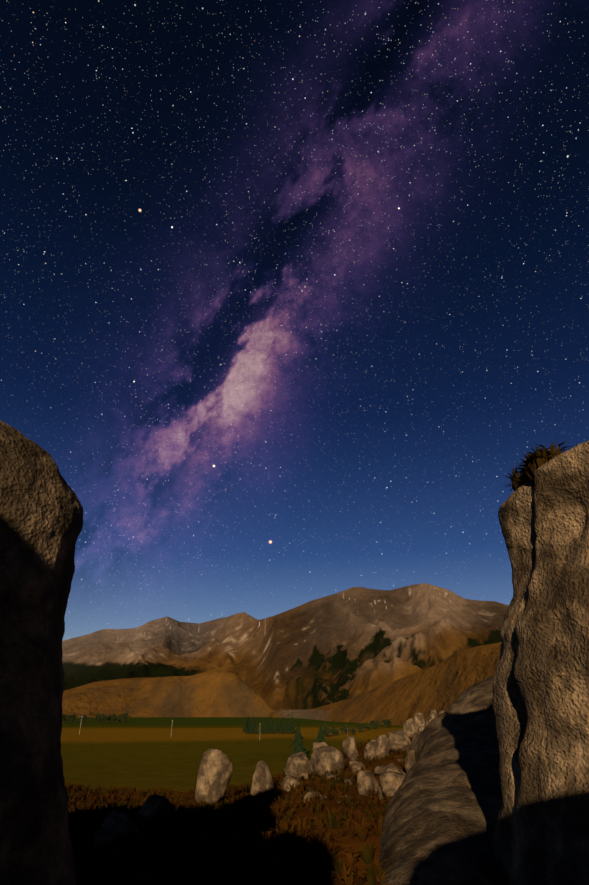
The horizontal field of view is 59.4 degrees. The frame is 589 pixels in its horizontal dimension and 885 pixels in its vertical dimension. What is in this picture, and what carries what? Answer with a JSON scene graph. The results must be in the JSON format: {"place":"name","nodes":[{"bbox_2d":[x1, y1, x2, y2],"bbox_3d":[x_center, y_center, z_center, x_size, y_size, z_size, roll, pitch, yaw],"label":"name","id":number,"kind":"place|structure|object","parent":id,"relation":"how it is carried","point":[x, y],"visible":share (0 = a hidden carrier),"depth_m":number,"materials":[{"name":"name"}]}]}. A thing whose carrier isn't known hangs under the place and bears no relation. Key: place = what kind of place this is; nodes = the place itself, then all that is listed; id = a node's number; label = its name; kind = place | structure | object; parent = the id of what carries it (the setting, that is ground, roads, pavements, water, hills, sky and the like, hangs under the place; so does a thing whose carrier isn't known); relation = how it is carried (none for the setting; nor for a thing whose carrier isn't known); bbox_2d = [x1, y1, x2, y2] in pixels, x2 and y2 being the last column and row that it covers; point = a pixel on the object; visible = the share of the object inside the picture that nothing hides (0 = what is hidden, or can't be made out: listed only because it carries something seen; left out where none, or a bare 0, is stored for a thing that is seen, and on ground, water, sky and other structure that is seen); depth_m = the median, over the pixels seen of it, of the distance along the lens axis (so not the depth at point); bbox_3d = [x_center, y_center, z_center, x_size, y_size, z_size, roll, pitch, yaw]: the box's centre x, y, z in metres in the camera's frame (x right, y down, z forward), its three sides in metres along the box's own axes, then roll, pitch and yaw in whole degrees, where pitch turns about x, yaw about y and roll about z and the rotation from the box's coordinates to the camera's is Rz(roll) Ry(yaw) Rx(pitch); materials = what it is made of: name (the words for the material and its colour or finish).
{"place":"outdoors","nodes":[
{"label":"outdoors","id":0,"kind":"place"},
{"bbox_2d":[61,717,406,884],"bbox_3d":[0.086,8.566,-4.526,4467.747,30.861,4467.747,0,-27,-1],"label":"ground","id":1,"kind":"structure","parent":0,"point":[144,753],"depth_m":288.27,"materials":[{"name":"green plant"}]},
{"bbox_2d":[0,420,82,884],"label":"rock tower","id":2,"kind":"structure","parent":1,"relation":"on","point":[41,516],"depth_m":4.03,"materials":[{"name":"stone"}]},
{"bbox_2d":[93,829,115,849],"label":"rock","id":3,"kind":"object","parent":1,"relation":"on","point":[103,835],"visible":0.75,"depth_m":8.64,"materials":[{"name":"stone"}]},
{"bbox_2d":[101,810,138,838],"bbox_3d":[-3.342,7.523,10.047,0.803,0.496,0.631,6,-31,6],"label":"boulder","id":4,"kind":"object","parent":1,"relation":"on","point":[116,822],"visible":0.56,"depth_m":9.99,"materials":[{"name":"stone"}]},
{"bbox_2d":[135,794,170,820],"bbox_3d":[-3.396,8.729,12.310,0.826,0.559,0.605,-1,-22,2],"label":"boulder","id":5,"kind":"object","parent":1,"relation":"on","point":[153,805],"visible":0.77,"depth_m":12.21,"materials":[{"name":"stone"}]},
{"bbox_2d":[62,712,391,736],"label":"tree row","id":6,"kind":"object","parent":1,"relation":"on","point":[325,729],"visible":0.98,"depth_m":841.94,"materials":[{"name":"green plant"}]},
{"bbox_2d":[251,761,274,796],"bbox_3d":[-1.211,12.403,19.012,0.886,1.273,0.662,-5,-13,-8],"label":"boulder","id":7,"kind":"object","parent":1,"relation":"on","point":[262,780],"visible":0.75,"depth_m":18.76,"materials":[{"name":"stone"}]},
{"bbox_2d":[243,714,295,733],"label":"conifer belt","id":8,"kind":"object","parent":1,"relation":"on","point":[282,727],"visible":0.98,"depth_m":643.04,"materials":[{"name":"green plant"}]},
{"bbox_2d":[282,776,299,790],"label":"boulder","id":9,"kind":"object","parent":1,"relation":"on","point":[287,780],"visible":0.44,"depth_m":17.82,"materials":[{"name":"stone"}]},
{"bbox_2d":[285,752,312,778],"bbox_3d":[0.265,13.504,21.507,0.943,0.991,1.171,22,-28,-27],"label":"boulder","id":10,"kind":"object","parent":1,"relation":"on","point":[297,764],"visible":0.83,"depth_m":21.22,"materials":[{"name":"stone"}]},
{"bbox_2d":[290,718,325,755],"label":"conifer trees","id":11,"kind":"object","parent":1,"relation":"on","point":[298,741],"visible":0.85,"depth_m":302.00,"materials":[{"name":"green plant"}]},
{"bbox_2d":[303,790,323,802],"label":"boulder","id":12,"kind":"object","parent":1,"relation":"on","point":[308,794],"visible":0.52,"depth_m":13.59,"materials":[{"name":"stone"}]},
{"bbox_2d":[313,742,327,751],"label":"boulder","id":13,"kind":"object","parent":1,"relation":"on","point":[316,745],"visible":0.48,"depth_m":293.26,"materials":[{"name":"stone"}]},
{"bbox_2d":[310,746,344,775],"bbox_3d":[1.273,12.904,20.888,1.491,1.096,1.388,-4,-28,8],"label":"boulder","id":14,"kind":"object","parent":1,"relation":"on","point":[324,758],"visible":0.77,"depth_m":20.58,"materials":[{"name":"stone"}]},
{"bbox_2d":[326,773,335,780],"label":"boulder","id":15,"kind":"object","parent":1,"relation":"on","point":[329,775],"visible":0.46,"depth_m":17.55,"materials":[{"name":"stone"}]},
{"bbox_2d":[344,779,354,784],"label":"boulder","id":16,"kind":"object","parent":1,"relation":"on","point":[349,781],"visible":0.52,"depth_m":14.79,"materials":[{"name":"stone"}]},
{"bbox_2d":[342,736,358,760],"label":"boulder","id":17,"kind":"object","parent":1,"relation":"on","point":[349,745],"visible":0.85,"depth_m":29.49,"materials":[{"name":"stone"}]},
{"bbox_2d":[349,761,364,772],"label":"boulder","id":18,"kind":"object","parent":1,"relation":"on","point":[356,765],"visible":0.5,"depth_m":19.93,"materials":[{"name":"stone"}]},
{"bbox_2d":[357,770,378,795],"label":"boulder","id":19,"kind":"object","parent":1,"relation":"on","point":[366,780],"visible":0.71,"depth_m":13.34,"materials":[{"name":"stone"}]},
{"bbox_2d":[364,741,377,760],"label":"boulder","id":20,"kind":"object","parent":1,"relation":"on","point":[371,748],"visible":0.9,"depth_m":28.63,"materials":[{"name":"stone"}]},
{"bbox_2d":[374,765,386,774],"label":"boulder","id":21,"kind":"object","parent":1,"relation":"on","point":[377,770],"visible":0.35,"depth_m":15.33,"materials":[{"name":"stone"}]},
{"bbox_2d":[377,786,383,799],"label":"boulder","id":22,"kind":"object","parent":1,"relation":"on","point":[380,791],"visible":0.33,"depth_m":12.47,"materials":[{"name":"stone"}]},
{"bbox_2d":[376,734,390,758],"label":"boulder","id":23,"kind":"object","parent":1,"relation":"on","point":[384,744],"visible":0.73,"depth_m":28.85,"materials":[{"name":"stone"}]},
{"bbox_2d":[379,771,404,797],"bbox_3d":[2.407,8.170,12.274,0.740,0.598,0.614,-2,-22,2],"label":"boulder","id":24,"kind":"object","parent":1,"relation":"on","point":[390,780],"visible":0.58,"depth_m":12.15,"materials":[{"name":"stone"}]},
{"bbox_2d":[381,763,405,774],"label":"boulder","id":25,"kind":"object","parent":1,"relation":"on","point":[392,767],"visible":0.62,"depth_m":14.37,"materials":[{"name":"stone"}]},
{"bbox_2d":[387,729,411,751],"bbox_3d":[6.064,17.598,30.447,1.423,1.204,1.052,-24,-36,38],"label":"boulder","id":26,"kind":"object","parent":1,"relation":"on","point":[400,738],"visible":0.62,"depth_m":30.07,"materials":[{"name":"stone"}]},
{"bbox_2d":[403,718,416,737],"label":"boulder","id":27,"kind":"object","parent":1,"relation":"on","point":[409,729],"visible":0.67,"depth_m":53.49,"materials":[{"name":"stone"}]},
{"bbox_2d":[405,750,415,773],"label":"boulder","id":28,"kind":"object","parent":1,"relation":"on","point":[410,759],"visible":0.6,"depth_m":14.15,"materials":[{"name":"stone"}]},
{"bbox_2d":[414,712,425,732],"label":"boulder","id":29,"kind":"object","parent":1,"relation":"on","point":[419,719],"visible":0.58,"depth_m":53.81,"materials":[{"name":"stone"}]},
{"bbox_2d":[426,709,436,724],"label":"boulder","id":30,"kind":"object","parent":1,"relation":"on","point":[433,714],"visible":0.52,"depth_m":54.51,"materials":[{"name":"stone"}]},
{"bbox_2d":[379,676,508,884],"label":"rock ramp","id":31,"kind":"object","parent":1,"relation":"on","point":[443,810],"visible":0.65,"depth_m":7.46,"materials":[{"name":"stone"}]},
{"bbox_2d":[492,440,588,884],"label":"rock tower","id":32,"kind":"structure","parent":1,"relation":"on","point":[540,701],"depth_m":5.58,"materials":[{"name":"stone"}]},
{"bbox_2d":[503,441,569,490],"bbox_3d":[3.185,0.368,6.857,0.607,0.571,1.256,4,-28,-8],"label":"tussock","id":33,"kind":"object","parent":32,"relation":"on","point":[536,459],"visible":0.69,"depth_m":6.72,"materials":[{"name":"brown plant"}]},
{"bbox_2d":[65,732,438,884],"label":"grass","id":34,"kind":"structure","parent":0,"point":[150,841],"depth_m":9.20,"materials":[{"name":"brown plant"}]},
{"bbox_2d":[195,748,232,804],"bbox_3d":[-3.027,12.216,18.924,1.446,1.843,1.488,17,-26,-37],"label":"boulder","id":35,"kind":"object","parent":34,"relation":"on","point":[215,771],"visible":0.94,"depth_m":18.40,"materials":[{"name":"stone"}]},
{"bbox_2d":[418,725,426,732],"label":"boulder","id":36,"kind":"object","parent":34,"relation":"on","point":[420,729],"visible":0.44,"depth_m":38.70,"materials":[{"name":"stone"}]},
{"bbox_2d":[62,583,508,725],"bbox_3d":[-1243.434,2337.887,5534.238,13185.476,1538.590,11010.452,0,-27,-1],"label":"mountains","id":37,"kind":"structure","parent":0,"point":[400,656],"depth_m":4234.76,"materials":[{"name":"brown stone"}]},
{"bbox_2d":[0,0,588,640],"label":"sky","id":38,"kind":"structure","parent":0,"point":[292,293],"materials":[{"name":"blue"}]}
]}

